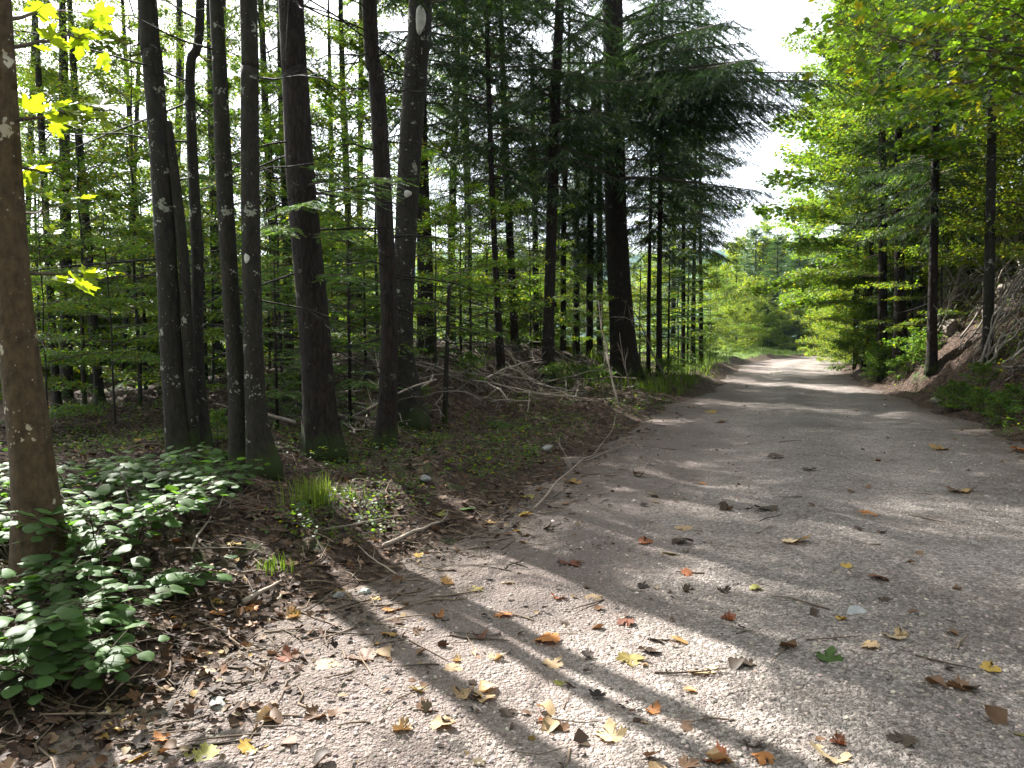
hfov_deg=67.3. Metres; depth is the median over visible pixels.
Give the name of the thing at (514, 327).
young tree
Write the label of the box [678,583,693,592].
fallen leaf
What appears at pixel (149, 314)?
sapling
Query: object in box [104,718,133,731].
fallen leaf
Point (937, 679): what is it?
fallen leaf
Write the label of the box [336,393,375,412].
dead branch
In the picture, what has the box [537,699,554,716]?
fallen leaf
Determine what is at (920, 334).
bush
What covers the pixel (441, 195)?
slender tree
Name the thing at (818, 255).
spruce tree
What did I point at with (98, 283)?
bush
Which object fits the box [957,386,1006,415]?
bush
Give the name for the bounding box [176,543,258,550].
dead branch
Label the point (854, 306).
bush
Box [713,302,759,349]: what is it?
bush
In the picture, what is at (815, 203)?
beech tree
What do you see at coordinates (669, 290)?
young fir
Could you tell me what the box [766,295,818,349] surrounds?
bush
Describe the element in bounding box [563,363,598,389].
bramble bush
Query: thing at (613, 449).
dead branch
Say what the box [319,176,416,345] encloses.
sapling
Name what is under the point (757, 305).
bush
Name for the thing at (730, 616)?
fallen leaf
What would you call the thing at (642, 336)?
bush
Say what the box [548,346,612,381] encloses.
dead branch
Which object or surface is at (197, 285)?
young tree
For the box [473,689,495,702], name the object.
fallen leaf
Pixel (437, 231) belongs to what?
slender tree
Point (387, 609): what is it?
fallen leaf
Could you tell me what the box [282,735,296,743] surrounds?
fallen leaf
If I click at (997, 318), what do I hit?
dead branch
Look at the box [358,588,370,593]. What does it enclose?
stone
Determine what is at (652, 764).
fallen leaf
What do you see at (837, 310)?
bush
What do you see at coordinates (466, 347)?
young fir
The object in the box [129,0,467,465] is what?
spruce tree
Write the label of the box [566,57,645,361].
slender tree
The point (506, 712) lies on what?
fallen leaf
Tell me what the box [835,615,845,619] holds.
fallen leaf
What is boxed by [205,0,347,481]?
sycamore tree
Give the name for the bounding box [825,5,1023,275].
beech tree
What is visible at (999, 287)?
rock
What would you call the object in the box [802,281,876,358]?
bush
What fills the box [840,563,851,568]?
fallen leaf
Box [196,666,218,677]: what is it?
fallen leaf
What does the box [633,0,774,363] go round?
spruce tree
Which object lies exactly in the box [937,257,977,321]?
dead branch
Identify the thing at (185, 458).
hazel shrub
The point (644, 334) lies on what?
dead branch
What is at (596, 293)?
young fir
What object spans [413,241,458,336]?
sapling
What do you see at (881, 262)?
tree
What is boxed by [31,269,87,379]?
bush
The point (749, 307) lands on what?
bush
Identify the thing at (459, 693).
fallen leaf
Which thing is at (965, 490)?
fallen leaf
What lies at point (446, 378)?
young tree
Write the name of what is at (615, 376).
dead branch
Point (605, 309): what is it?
bush
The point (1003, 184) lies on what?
tree
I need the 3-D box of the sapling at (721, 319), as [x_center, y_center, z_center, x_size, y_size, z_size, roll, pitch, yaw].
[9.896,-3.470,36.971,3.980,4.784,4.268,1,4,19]
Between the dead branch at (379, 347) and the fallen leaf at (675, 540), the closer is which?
the fallen leaf at (675, 540)
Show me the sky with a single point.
(772, 19)
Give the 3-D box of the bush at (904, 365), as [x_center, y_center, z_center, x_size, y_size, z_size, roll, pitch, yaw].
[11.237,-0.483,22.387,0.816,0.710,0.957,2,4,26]
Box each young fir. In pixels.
[88,178,204,390]
[146,180,263,379]
[216,249,301,429]
[261,205,364,416]
[286,225,409,430]
[329,220,380,377]
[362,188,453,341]
[423,215,505,360]
[458,209,528,342]
[556,251,609,357]
[633,229,715,373]
[652,231,730,360]
[709,277,748,350]
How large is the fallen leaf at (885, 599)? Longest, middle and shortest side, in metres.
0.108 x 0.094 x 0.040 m
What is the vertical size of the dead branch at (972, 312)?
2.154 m
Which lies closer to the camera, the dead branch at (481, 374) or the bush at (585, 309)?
the dead branch at (481, 374)
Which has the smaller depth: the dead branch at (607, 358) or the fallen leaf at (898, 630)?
the fallen leaf at (898, 630)
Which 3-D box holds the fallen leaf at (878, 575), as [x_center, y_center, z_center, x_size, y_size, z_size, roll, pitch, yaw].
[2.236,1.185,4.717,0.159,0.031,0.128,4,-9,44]
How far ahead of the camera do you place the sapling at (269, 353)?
16.54 m
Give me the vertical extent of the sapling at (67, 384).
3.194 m
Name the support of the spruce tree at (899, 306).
on the forest ground at (722, 369)
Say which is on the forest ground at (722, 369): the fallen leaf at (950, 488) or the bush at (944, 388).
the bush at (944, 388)
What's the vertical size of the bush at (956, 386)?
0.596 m
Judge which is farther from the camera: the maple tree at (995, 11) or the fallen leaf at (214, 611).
the maple tree at (995, 11)
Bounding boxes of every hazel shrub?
[0,443,161,506]
[0,479,109,559]
[0,482,205,561]
[0,526,118,616]
[0,578,121,681]
[0,621,169,705]
[13,544,188,631]
[55,442,221,496]
[61,457,238,545]
[88,446,224,493]
[97,555,237,591]
[110,457,253,520]
[178,459,269,491]
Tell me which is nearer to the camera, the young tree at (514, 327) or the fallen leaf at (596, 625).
the fallen leaf at (596, 625)
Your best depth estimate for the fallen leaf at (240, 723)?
2.94 m
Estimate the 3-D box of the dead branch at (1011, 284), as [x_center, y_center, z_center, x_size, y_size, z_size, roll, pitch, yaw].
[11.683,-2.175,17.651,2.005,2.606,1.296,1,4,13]
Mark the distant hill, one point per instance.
(720, 251)
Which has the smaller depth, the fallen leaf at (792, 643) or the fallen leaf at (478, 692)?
the fallen leaf at (478, 692)
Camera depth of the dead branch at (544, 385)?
15.04 m
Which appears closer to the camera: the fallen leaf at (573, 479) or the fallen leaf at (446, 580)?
the fallen leaf at (446, 580)
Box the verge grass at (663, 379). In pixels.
[556,318,926,395]
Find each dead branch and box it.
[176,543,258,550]
[190,484,274,552]
[214,403,295,424]
[241,579,281,604]
[269,400,341,428]
[323,515,409,530]
[333,352,369,362]
[334,381,363,394]
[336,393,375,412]
[338,412,375,426]
[341,415,371,433]
[345,347,436,432]
[346,400,375,408]
[352,333,417,361]
[352,351,426,379]
[353,346,379,363]
[358,545,396,574]
[371,350,461,376]
[374,373,443,379]
[375,370,464,420]
[382,511,448,547]
[398,367,509,412]
[414,355,495,366]
[415,332,478,382]
[415,355,498,383]
[416,354,484,392]
[420,350,517,395]
[430,388,452,417]
[467,348,518,392]
[475,379,587,419]
[477,347,541,387]
[483,383,530,409]
[487,369,550,392]
[489,327,524,371]
[491,325,541,352]
[495,369,535,379]
[508,356,573,401]
[512,345,527,355]
[518,383,626,403]
[533,378,585,394]
[533,403,618,508]
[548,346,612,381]
[555,350,605,383]
[571,359,636,386]
[582,424,648,461]
[588,285,618,402]
[605,382,635,388]
[613,333,633,402]
[622,302,667,383]
[920,236,965,321]
[922,232,980,331]
[922,238,983,330]
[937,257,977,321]
[938,221,1004,325]
[938,230,997,331]
[942,236,1006,319]
[943,230,981,318]
[943,267,982,314]
[944,263,977,322]
[953,233,1020,307]
[958,273,1003,337]
[959,326,981,349]
[962,285,1023,347]
[969,255,1012,316]
[970,272,1019,337]
[970,302,1023,369]
[972,219,1015,299]
[972,297,1023,356]
[972,306,1008,342]
[974,260,1023,374]
[975,226,1023,298]
[978,327,1011,362]
[981,260,1023,345]
[985,308,1023,363]
[986,314,1023,357]
[987,278,1023,361]
[990,292,1023,361]
[994,252,1023,337]
[994,256,1023,333]
[994,267,1023,314]
[995,255,1023,297]
[999,298,1023,346]
[1002,334,1023,364]
[1004,353,1023,385]
[1005,359,1023,375]
[1010,347,1023,360]
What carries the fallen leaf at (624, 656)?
on the gravel road
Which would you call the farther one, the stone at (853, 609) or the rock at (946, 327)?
the rock at (946, 327)
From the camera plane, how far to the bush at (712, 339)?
39.65 m
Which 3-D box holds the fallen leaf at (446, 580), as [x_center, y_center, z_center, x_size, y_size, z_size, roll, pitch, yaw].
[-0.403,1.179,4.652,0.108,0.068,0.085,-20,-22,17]
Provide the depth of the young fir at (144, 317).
13.27 m
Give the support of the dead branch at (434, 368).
on the forest ground at (722, 369)
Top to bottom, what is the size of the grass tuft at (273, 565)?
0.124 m
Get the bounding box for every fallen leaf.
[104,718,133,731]
[105,702,130,711]
[128,717,150,725]
[150,730,169,741]
[158,739,176,752]
[183,742,220,761]
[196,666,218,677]
[205,608,225,615]
[228,540,241,545]
[228,721,244,726]
[237,738,267,754]
[243,603,259,611]
[256,705,274,721]
[262,707,283,723]
[275,645,298,661]
[281,605,300,617]
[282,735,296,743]
[283,558,302,566]
[303,704,325,720]
[311,659,340,669]
[312,747,331,766]
[326,707,350,718]
[346,647,386,659]
[375,646,390,656]
[381,632,397,636]
[382,607,399,610]
[391,579,399,587]
[392,716,412,729]
[407,685,426,691]
[414,696,436,711]
[415,647,425,653]
[430,715,454,728]
[431,608,444,618]
[432,510,445,515]
[440,574,453,583]
[443,663,462,670]
[452,653,461,660]
[452,682,474,698]
[468,585,482,590]
[470,691,481,699]
[472,626,487,637]
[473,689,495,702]
[479,680,496,691]
[488,652,505,659]
[494,611,511,616]
[498,707,518,717]
[519,511,532,515]
[534,632,560,647]
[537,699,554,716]
[541,715,559,732]
[543,656,563,668]
[553,680,566,685]
[558,558,582,565]
[565,477,581,483]
[573,728,590,745]
[583,594,601,599]
[591,623,603,628]
[594,717,626,742]
[616,648,649,666]
[617,618,633,627]
[637,535,652,543]
[644,699,660,715]
[645,647,659,651]
[648,761,666,767]
[671,538,693,543]
[671,635,687,643]
[675,525,692,530]
[678,567,692,576]
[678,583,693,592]
[678,753,700,767]
[683,686,696,691]
[688,665,717,672]
[700,740,727,762]
[705,748,732,761]
[717,585,730,592]
[719,498,733,510]
[720,610,736,619]
[728,656,745,669]
[740,656,755,665]
[740,738,764,747]
[749,584,762,589]
[751,751,774,764]
[752,504,778,511]
[767,453,783,458]
[777,534,811,542]
[779,638,796,647]
[807,739,851,767]
[810,607,819,616]
[815,645,844,662]
[815,736,825,741]
[829,731,846,744]
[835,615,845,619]
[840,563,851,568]
[860,510,877,515]
[861,640,879,651]
[865,574,889,580]
[876,594,893,602]
[880,632,906,638]
[885,729,921,746]
[894,625,907,635]
[908,609,918,612]
[924,675,948,687]
[929,443,954,450]
[939,484,967,492]
[946,629,958,635]
[946,673,976,693]
[961,486,977,491]
[962,685,982,688]
[979,660,1001,671]
[984,704,1007,724]
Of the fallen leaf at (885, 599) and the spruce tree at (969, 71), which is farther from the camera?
the spruce tree at (969, 71)
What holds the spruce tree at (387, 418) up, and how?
on the forest ground at (722, 369)
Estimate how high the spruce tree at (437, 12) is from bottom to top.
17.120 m
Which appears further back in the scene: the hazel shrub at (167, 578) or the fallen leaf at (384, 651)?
the hazel shrub at (167, 578)
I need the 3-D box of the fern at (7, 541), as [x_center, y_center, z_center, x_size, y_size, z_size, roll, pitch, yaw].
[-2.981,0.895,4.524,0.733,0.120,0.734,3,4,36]
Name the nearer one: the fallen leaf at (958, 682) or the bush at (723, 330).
the fallen leaf at (958, 682)
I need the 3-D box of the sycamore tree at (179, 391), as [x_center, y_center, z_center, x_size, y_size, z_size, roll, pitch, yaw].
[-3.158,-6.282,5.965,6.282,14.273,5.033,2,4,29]
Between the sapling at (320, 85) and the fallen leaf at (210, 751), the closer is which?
the fallen leaf at (210, 751)
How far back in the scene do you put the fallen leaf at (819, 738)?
2.85 m
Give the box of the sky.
[13,0,1020,254]
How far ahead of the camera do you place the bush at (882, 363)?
24.65 m
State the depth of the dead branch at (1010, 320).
16.52 m
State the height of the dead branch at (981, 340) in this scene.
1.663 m
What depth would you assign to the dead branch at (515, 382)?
14.89 m
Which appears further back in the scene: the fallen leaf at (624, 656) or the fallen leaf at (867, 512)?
the fallen leaf at (867, 512)
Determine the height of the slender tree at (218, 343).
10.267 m
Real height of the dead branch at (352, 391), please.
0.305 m
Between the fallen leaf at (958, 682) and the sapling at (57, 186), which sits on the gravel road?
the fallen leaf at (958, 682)
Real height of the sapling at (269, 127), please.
5.243 m
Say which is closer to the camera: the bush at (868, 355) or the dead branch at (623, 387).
the dead branch at (623, 387)
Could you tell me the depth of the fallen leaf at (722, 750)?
2.75 m
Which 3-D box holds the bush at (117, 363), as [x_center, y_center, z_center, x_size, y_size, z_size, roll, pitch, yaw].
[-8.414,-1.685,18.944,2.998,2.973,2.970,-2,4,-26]
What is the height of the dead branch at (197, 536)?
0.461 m
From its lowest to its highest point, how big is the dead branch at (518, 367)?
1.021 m
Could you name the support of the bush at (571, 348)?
on the forest ground at (722, 369)
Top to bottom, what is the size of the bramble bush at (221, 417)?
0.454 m
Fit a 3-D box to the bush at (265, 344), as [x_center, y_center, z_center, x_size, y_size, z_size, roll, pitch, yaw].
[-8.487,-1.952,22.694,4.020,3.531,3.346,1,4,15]
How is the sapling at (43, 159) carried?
on the forest ground at (722, 369)
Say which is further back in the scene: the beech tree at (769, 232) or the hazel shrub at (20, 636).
the beech tree at (769, 232)
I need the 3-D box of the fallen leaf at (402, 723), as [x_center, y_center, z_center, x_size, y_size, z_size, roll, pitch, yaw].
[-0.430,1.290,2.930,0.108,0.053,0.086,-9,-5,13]
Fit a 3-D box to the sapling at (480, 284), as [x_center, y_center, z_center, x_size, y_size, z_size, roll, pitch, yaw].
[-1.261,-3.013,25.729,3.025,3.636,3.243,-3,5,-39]
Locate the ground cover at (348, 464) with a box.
[0,174,1023,543]
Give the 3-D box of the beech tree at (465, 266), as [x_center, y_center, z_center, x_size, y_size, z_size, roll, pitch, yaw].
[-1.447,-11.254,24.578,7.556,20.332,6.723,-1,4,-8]
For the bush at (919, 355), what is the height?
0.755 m
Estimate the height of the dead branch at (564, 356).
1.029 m
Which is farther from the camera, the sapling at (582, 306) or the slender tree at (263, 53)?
the sapling at (582, 306)
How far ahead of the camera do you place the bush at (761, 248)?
64.49 m
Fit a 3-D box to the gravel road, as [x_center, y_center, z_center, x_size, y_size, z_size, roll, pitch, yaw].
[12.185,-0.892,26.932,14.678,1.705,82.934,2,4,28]
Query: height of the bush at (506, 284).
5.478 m
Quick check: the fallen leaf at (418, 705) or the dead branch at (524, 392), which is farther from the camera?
the dead branch at (524, 392)
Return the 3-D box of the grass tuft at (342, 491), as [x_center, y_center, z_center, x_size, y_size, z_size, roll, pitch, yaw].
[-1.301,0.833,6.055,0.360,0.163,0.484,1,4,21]
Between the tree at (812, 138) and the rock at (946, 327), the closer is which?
the rock at (946, 327)
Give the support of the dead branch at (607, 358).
on the forest ground at (722, 369)
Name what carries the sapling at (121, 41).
on the forest ground at (722, 369)
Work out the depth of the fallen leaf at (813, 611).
4.10 m
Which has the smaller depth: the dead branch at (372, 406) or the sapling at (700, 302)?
the dead branch at (372, 406)
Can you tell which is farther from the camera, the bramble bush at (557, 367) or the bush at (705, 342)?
the bush at (705, 342)
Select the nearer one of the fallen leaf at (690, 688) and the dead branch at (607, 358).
the fallen leaf at (690, 688)
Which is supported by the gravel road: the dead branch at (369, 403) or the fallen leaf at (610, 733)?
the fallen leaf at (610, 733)
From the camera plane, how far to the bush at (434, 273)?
30.25 m
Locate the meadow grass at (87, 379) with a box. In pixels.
[0,345,643,400]
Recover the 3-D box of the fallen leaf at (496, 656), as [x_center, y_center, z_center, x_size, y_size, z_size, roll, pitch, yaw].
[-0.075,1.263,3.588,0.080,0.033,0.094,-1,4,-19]
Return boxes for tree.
[0,0,118,592]
[12,0,150,411]
[13,0,128,341]
[13,0,149,398]
[13,0,239,385]
[14,0,169,404]
[14,0,284,449]
[30,0,215,459]
[32,0,209,384]
[84,0,240,291]
[108,0,323,374]
[110,0,381,471]
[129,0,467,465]
[137,0,362,367]
[153,0,276,287]
[183,50,265,298]
[203,0,240,369]
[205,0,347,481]
[224,0,535,449]
[231,1,360,367]
[257,0,445,343]
[275,0,393,352]
[311,0,495,430]
[313,0,407,345]
[316,0,544,353]
[382,1,498,340]
[389,1,506,340]
[393,4,546,341]
[396,0,586,372]
[405,281,580,423]
[431,0,574,350]
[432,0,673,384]
[462,95,538,318]
[471,0,865,380]
[489,38,569,346]
[497,97,596,339]
[516,0,606,350]
[540,58,606,354]
[556,58,632,358]
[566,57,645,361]
[567,133,606,353]
[581,0,738,376]
[594,0,728,373]
[630,116,720,360]
[631,90,724,366]
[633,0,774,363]
[636,0,762,363]
[696,257,738,341]
[713,256,750,347]
[722,224,781,344]
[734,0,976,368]
[734,214,779,316]
[741,234,802,346]
[749,1,944,319]
[756,0,1023,132]
[756,192,842,297]
[761,0,947,360]
[761,229,828,350]
[774,0,1013,380]
[777,55,964,313]
[792,237,839,349]
[795,104,915,370]
[801,0,1023,370]
[803,1,985,287]
[811,0,968,370]
[812,189,853,289]
[817,5,1018,295]
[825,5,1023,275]
[859,0,1023,374]
[902,5,1023,194]
[927,100,1023,275]
[936,72,1023,262]
[942,14,1023,252]
[1002,27,1023,137]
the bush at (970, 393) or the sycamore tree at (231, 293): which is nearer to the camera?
the sycamore tree at (231, 293)
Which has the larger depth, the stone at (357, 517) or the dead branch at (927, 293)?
the dead branch at (927, 293)
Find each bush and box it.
[0,232,140,386]
[0,296,75,399]
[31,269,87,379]
[32,233,133,378]
[33,210,155,376]
[41,247,159,382]
[45,250,159,380]
[76,318,157,372]
[104,201,264,353]
[104,207,242,367]
[107,270,211,366]
[108,239,240,369]
[108,265,210,371]
[207,208,299,353]
[207,257,283,353]
[209,407,227,446]
[261,223,378,351]
[265,207,375,349]
[269,233,371,335]
[298,247,441,338]
[325,243,379,338]
[374,248,458,335]
[421,385,434,409]
[436,231,567,346]
[444,253,541,343]
[453,350,494,383]
[472,273,522,347]
[493,282,571,348]
[523,244,604,350]
[538,361,571,386]
[541,256,608,349]
[556,290,609,354]
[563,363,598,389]
[580,282,642,348]
[585,363,615,386]
[594,305,642,348]
[604,259,697,352]
[607,264,685,347]
[637,305,680,348]
[651,358,682,379]
[676,317,731,355]
[678,261,756,348]
[679,324,709,354]
[691,227,805,337]
[696,309,742,355]
[697,270,773,346]
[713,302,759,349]
[727,301,769,348]
[729,274,787,341]
[731,228,813,340]
[752,310,792,345]
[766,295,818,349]
[790,306,828,341]
[792,285,852,358]
[793,286,831,349]
[795,292,852,363]
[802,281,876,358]
[811,305,859,364]
[815,296,889,354]
[823,335,872,373]
[828,243,913,339]
[841,304,893,358]
[859,352,889,376]
[861,341,910,379]
[862,223,943,308]
[862,359,892,380]
[871,160,1015,289]
[872,291,939,336]
[883,326,942,367]
[884,357,891,371]
[884,357,911,378]
[886,117,1023,277]
[887,213,977,299]
[901,340,938,363]
[905,334,945,365]
[933,385,957,402]
[938,272,967,297]
[938,379,977,404]
[949,389,968,404]
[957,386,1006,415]
[958,360,1001,389]
[963,390,983,404]
[980,394,1023,425]
[984,382,1023,414]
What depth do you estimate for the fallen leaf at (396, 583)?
4.58 m
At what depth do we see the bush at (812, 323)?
54.90 m
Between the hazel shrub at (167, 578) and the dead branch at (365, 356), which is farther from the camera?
the dead branch at (365, 356)
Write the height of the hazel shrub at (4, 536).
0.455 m
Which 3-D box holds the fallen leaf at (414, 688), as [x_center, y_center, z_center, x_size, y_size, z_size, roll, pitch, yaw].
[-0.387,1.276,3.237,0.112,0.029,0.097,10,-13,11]
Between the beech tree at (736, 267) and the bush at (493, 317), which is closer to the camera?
the bush at (493, 317)
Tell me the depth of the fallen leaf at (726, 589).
4.56 m
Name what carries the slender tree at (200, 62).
on the forest ground at (722, 369)
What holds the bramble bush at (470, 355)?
on the forest ground at (722, 369)
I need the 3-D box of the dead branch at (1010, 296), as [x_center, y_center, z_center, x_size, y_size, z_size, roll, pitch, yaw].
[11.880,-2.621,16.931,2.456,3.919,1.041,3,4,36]
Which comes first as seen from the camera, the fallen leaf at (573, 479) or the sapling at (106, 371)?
the fallen leaf at (573, 479)
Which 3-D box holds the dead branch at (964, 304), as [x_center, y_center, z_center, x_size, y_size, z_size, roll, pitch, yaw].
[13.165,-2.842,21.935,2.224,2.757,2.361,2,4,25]
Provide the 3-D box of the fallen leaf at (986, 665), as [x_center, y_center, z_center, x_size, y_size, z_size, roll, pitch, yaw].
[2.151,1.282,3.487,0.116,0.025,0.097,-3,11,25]
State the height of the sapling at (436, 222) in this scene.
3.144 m
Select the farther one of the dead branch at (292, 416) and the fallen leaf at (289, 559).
the dead branch at (292, 416)
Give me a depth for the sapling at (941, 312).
21.85 m
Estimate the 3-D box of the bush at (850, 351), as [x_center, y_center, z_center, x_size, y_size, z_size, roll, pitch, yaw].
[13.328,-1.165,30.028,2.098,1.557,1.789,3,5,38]
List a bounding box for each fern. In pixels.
[0,520,72,544]
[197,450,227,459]
[935,404,970,408]
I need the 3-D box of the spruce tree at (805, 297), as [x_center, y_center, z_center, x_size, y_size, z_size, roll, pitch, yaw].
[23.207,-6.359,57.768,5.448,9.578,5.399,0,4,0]
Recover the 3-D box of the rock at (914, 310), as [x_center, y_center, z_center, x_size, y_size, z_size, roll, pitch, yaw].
[13.905,-2.411,26.435,0.870,0.679,0.943,-5,-8,2]
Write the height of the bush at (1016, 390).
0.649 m
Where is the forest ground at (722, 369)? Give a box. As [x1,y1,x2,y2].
[0,185,1023,767]
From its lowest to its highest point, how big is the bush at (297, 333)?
5.131 m
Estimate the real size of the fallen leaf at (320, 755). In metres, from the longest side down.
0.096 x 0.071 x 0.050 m
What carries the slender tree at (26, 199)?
on the forest ground at (722, 369)
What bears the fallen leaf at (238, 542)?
on the forest ground at (722, 369)
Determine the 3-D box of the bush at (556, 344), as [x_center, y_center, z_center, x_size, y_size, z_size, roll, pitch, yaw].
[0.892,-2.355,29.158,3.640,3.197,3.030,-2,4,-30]
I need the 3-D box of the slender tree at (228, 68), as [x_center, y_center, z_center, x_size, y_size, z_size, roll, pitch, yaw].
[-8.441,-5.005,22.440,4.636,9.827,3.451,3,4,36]
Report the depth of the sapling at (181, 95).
12.68 m
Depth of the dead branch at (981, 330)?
17.36 m
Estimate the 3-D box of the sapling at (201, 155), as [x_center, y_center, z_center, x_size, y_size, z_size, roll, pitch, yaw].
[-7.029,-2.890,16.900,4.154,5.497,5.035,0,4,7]
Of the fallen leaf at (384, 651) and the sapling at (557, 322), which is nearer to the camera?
the fallen leaf at (384, 651)
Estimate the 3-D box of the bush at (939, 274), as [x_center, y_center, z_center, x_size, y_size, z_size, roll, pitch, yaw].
[14.734,-5.386,25.495,4.615,4.618,4.658,3,5,43]
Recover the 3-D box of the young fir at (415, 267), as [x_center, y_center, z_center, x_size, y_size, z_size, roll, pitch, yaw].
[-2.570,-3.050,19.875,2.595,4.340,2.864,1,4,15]
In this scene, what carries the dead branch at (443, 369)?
on the forest ground at (722, 369)
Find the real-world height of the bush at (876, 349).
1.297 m
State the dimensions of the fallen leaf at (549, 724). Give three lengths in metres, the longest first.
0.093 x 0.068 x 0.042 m
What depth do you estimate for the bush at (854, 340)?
27.90 m
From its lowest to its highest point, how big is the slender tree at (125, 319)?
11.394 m
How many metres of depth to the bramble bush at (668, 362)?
23.14 m
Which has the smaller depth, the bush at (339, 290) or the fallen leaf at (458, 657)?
the fallen leaf at (458, 657)
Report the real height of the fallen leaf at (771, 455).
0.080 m
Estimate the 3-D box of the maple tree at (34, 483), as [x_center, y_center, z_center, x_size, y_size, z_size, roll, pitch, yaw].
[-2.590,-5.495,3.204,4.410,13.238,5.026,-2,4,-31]
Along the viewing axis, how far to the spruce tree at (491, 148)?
16.18 m
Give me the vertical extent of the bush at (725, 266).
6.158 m
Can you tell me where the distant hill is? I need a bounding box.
[240,237,939,342]
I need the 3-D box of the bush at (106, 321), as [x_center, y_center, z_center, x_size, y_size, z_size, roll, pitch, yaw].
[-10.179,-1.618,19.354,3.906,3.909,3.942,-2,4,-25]
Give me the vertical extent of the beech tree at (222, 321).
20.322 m
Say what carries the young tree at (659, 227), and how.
on the forest ground at (722, 369)
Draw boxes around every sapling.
[0,226,143,393]
[17,63,204,380]
[19,73,224,388]
[22,107,210,404]
[24,171,155,418]
[25,19,291,405]
[28,186,227,424]
[54,123,280,369]
[56,77,295,386]
[104,52,432,403]
[178,147,371,369]
[208,75,499,378]
[238,144,380,353]
[241,30,505,359]
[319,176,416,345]
[351,194,514,368]
[367,201,478,331]
[413,180,562,372]
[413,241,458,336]
[414,172,542,346]
[433,164,613,350]
[433,227,506,341]
[437,255,482,313]
[439,247,509,340]
[463,292,509,340]
[480,238,532,346]
[483,258,577,346]
[502,262,574,346]
[519,279,578,343]
[537,254,618,358]
[556,248,641,355]
[580,220,723,362]
[632,207,741,362]
[678,263,760,359]
[827,202,945,337]
[832,174,966,340]
[851,147,1022,339]
[906,18,1023,256]
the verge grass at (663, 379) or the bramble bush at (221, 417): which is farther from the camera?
the verge grass at (663, 379)
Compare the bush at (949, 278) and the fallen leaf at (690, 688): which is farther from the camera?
the bush at (949, 278)
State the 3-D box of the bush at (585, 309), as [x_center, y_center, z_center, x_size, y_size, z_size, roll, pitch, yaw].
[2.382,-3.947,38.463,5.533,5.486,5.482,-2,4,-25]
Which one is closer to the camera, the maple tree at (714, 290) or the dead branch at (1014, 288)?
the dead branch at (1014, 288)
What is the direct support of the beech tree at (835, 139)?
on the forest ground at (722, 369)
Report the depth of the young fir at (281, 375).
11.04 m
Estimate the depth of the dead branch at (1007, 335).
16.04 m
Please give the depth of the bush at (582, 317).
35.58 m
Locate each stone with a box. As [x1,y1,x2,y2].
[209,696,225,709]
[333,591,343,597]
[354,515,363,521]
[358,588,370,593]
[420,475,430,481]
[541,444,552,450]
[847,605,865,613]
[930,398,940,402]
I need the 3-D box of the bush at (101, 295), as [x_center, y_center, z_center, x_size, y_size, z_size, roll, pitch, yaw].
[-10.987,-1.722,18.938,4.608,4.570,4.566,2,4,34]
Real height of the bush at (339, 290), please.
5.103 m
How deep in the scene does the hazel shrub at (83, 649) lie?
3.09 m
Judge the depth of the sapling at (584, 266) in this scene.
22.88 m
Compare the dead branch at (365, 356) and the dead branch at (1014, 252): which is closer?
the dead branch at (365, 356)
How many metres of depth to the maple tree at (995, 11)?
9.69 m
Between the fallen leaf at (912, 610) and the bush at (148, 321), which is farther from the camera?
the bush at (148, 321)
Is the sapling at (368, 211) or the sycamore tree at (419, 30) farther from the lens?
the sapling at (368, 211)
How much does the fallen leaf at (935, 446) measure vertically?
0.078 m
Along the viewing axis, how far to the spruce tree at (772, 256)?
59.30 m
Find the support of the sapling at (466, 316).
on the forest ground at (722, 369)
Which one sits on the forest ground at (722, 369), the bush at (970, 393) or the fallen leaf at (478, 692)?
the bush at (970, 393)
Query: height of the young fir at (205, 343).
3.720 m
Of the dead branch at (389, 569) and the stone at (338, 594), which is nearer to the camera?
the stone at (338, 594)
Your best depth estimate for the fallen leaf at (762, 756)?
2.73 m
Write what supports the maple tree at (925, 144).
on the forest ground at (722, 369)
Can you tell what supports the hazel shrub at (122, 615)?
on the forest ground at (722, 369)
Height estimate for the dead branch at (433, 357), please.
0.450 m
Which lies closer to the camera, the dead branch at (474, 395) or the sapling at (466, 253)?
the dead branch at (474, 395)
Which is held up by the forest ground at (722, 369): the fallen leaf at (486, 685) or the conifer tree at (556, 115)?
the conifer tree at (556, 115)
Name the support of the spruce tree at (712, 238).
on the forest ground at (722, 369)
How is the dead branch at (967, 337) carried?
on the forest ground at (722, 369)
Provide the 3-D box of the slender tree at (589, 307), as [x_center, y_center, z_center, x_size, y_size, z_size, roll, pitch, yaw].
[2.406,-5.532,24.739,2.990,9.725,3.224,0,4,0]
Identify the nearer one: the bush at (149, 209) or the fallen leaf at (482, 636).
the fallen leaf at (482, 636)
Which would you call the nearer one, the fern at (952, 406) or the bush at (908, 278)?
the fern at (952, 406)
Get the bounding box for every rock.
[906,304,927,321]
[942,319,958,335]
[981,305,1002,318]
[995,281,1016,299]
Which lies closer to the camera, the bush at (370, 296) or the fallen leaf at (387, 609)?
the fallen leaf at (387, 609)
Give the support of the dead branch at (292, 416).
on the forest ground at (722, 369)
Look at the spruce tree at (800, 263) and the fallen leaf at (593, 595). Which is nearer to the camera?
the fallen leaf at (593, 595)
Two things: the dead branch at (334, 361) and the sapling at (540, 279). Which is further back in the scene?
the sapling at (540, 279)
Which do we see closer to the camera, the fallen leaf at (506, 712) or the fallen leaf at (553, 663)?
the fallen leaf at (506, 712)
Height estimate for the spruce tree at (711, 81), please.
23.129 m
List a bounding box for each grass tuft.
[255,548,293,576]
[268,469,379,509]
[327,480,368,502]
[418,431,460,445]
[535,411,563,419]
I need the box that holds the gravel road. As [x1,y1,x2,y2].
[23,352,1023,767]

